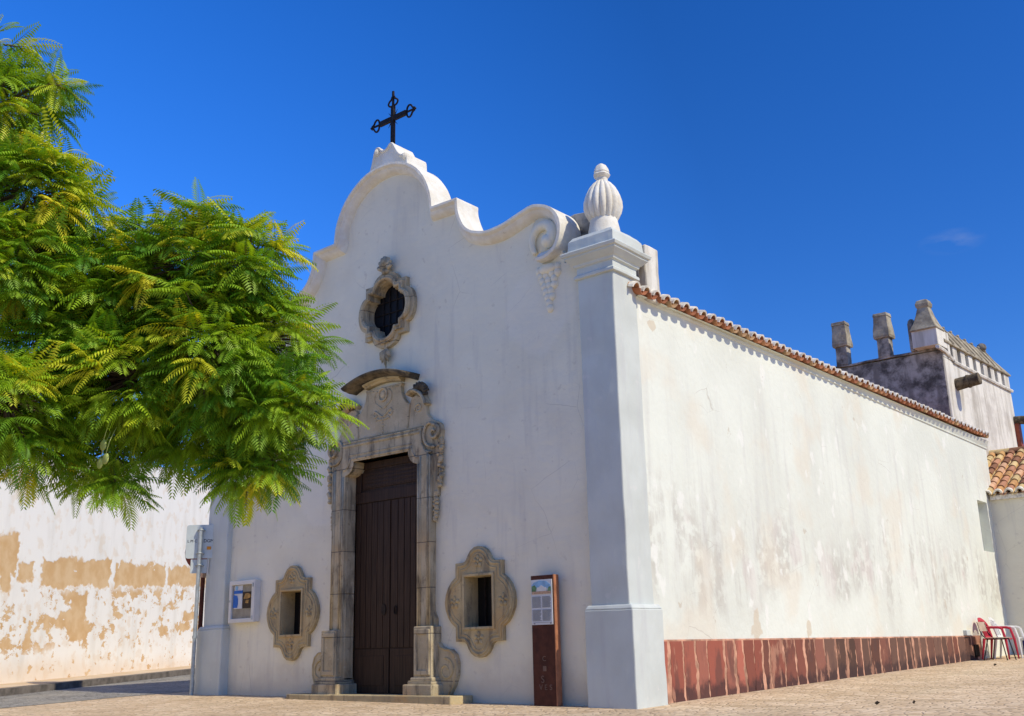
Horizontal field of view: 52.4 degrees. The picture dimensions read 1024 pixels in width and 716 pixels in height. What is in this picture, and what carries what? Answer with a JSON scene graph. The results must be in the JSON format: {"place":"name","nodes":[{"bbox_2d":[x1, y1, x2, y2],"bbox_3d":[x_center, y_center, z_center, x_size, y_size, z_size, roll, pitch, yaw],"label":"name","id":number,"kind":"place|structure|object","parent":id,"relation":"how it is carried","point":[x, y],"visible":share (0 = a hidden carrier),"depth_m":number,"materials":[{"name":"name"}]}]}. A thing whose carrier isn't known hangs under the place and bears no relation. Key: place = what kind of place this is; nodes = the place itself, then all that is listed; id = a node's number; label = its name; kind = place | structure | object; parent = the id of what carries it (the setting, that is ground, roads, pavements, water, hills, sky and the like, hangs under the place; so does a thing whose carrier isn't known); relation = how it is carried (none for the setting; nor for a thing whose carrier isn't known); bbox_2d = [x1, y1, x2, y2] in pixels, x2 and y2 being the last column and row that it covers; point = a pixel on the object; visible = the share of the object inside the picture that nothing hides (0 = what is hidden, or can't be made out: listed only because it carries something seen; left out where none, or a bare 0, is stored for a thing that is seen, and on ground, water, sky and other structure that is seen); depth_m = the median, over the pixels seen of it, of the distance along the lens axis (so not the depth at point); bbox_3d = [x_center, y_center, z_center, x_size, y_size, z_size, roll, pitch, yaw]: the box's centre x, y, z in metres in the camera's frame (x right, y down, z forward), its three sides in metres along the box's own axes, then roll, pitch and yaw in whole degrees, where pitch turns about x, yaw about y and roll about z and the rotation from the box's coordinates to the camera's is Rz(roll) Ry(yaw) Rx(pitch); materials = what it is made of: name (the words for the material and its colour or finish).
{"place":"outdoors","nodes":[
{"label":"outdoors","id":0,"kind":"place"},
{"bbox_2d":[0,666,190,687],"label":"pavement","id":1,"kind":"structure","parent":0,"point":[6,685],"depth_m":23.01,"materials":[{"name":"beige concrete"}]},
{"bbox_2d":[0,675,194,707],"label":"road","id":2,"kind":"structure","parent":0,"point":[174,684],"depth_m":18.84,"materials":[{"name":"grey asphalt"}]},
{"bbox_2d":[0,655,1023,715],"bbox_3d":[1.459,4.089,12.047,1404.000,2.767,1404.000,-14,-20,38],"label":"ground","id":3,"kind":"structure","parent":0,"point":[981,687],"depth_m":13.38,"materials":[{"name":"beige stone"}]},
{"bbox_2d":[0,669,190,695],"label":"kerb","id":4,"kind":"structure","parent":3,"relation":"on","point":[16,690],"depth_m":21.23,"materials":[{"name":"concrete"}]},
{"bbox_2d":[0,460,210,683],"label":"street wall","id":5,"kind":"structure","parent":3,"relation":"on","point":[85,593],"depth_m":24.53,"materials":[{"name":"white paint"}]},
{"bbox_2d":[0,14,369,530],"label":"jacaranda tree","id":6,"kind":"object","parent":3,"relation":"on","point":[92,312],"visible":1,"depth_m":7.53,"materials":[{"name":"green plant"}]},
{"bbox_2d":[185,549,206,628],"bbox_3d":[-5.437,4.516,18.192,0.655,2.859,0.127,-1,-16,-1],"label":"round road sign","id":7,"kind":"object","parent":3,"relation":"on","point":[201,598],"visible":0.09,"depth_m":18.26,"materials":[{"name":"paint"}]},
{"bbox_2d":[185,525,213,694],"bbox_3d":[-5.355,4.322,17.676,0.524,2.974,0.111,-1,-16,-2],"label":"road sign","id":8,"kind":"object","parent":3,"relation":"on","point":[199,542],"visible":1,"depth_m":17.96,"materials":[{"name":"metal"}]},
{"bbox_2d":[531,574,562,706],"bbox_3d":[0.426,3.581,13.096,0.372,1.668,0.120,-14,-20,38],"label":"information totem","id":9,"kind":"object","parent":3,"relation":"on","point":[547,671],"visible":0.98,"depth_m":13.06,"materials":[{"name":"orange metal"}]},
{"bbox_2d":[194,91,1011,708],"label":"church","id":10,"kind":"structure","parent":3,"relation":"on","point":[684,501],"depth_m":15.36,"materials":[{"name":"paint"}]},
{"bbox_2d":[228,579,260,622],"bbox_3d":[-4.430,4.025,17.220,0.686,0.679,0.144,-14,-20,38],"label":"notice board","id":11,"kind":"object","parent":10,"relation":"attached to","point":[244,600],"visible":1,"depth_m":17.16,"materials":[{"name":"white metal"}]},
{"bbox_2d":[353,455,416,693],"bbox_3d":[-1.793,3.139,15.476,1.591,3.557,0.082,-14,-20,38],"label":"door","id":12,"kind":"structure","parent":10,"relation":"in","point":[386,490],"depth_m":15.49,"materials":[{"name":"brown wood"}]},
{"bbox_2d":[831,299,1023,494],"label":"building","id":13,"kind":"structure","parent":3,"relation":"on","point":[938,367],"depth_m":27.80,"materials":[{"name":"paint"}]},
{"bbox_2d":[976,622,1016,660],"bbox_3d":[10.098,5.907,21.750,0.444,0.783,0.586,13,-21,-41],"label":"school chair","id":14,"kind":"object","parent":3,"relation":"on","point":[981,626],"visible":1,"depth_m":21.73,"materials":[{"name":"wood"}]},
{"bbox_2d":[977,617,1019,659],"bbox_3d":[10.315,5.962,22.172,0.642,0.873,0.594,-16,-21,41],"label":"plastic armchair","id":15,"kind":"object","parent":3,"relation":"on","point":[985,633],"visible":0.69,"depth_m":22.11,"materials":[{"name":"red plastic"}]},
{"bbox_2d":[986,446,1023,654],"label":"annex","id":16,"kind":"object","parent":3,"relation":"on","point":[1006,468],"visible":0.72,"depth_m":24.77,"materials":[{"name":"paint"}]},
{"bbox_2d":[988,617,1023,658],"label":"plastic armchair","id":17,"kind":"object","parent":3,"relation":"on","point":[997,631],"visible":0.67,"depth_m":22.55,"materials":[{"name":"white plastic"}]},
{"bbox_2d":[0,0,1023,477],"label":"sky","id":18,"kind":"structure","parent":0,"point":[791,169],"materials":[{"name":"blue"}]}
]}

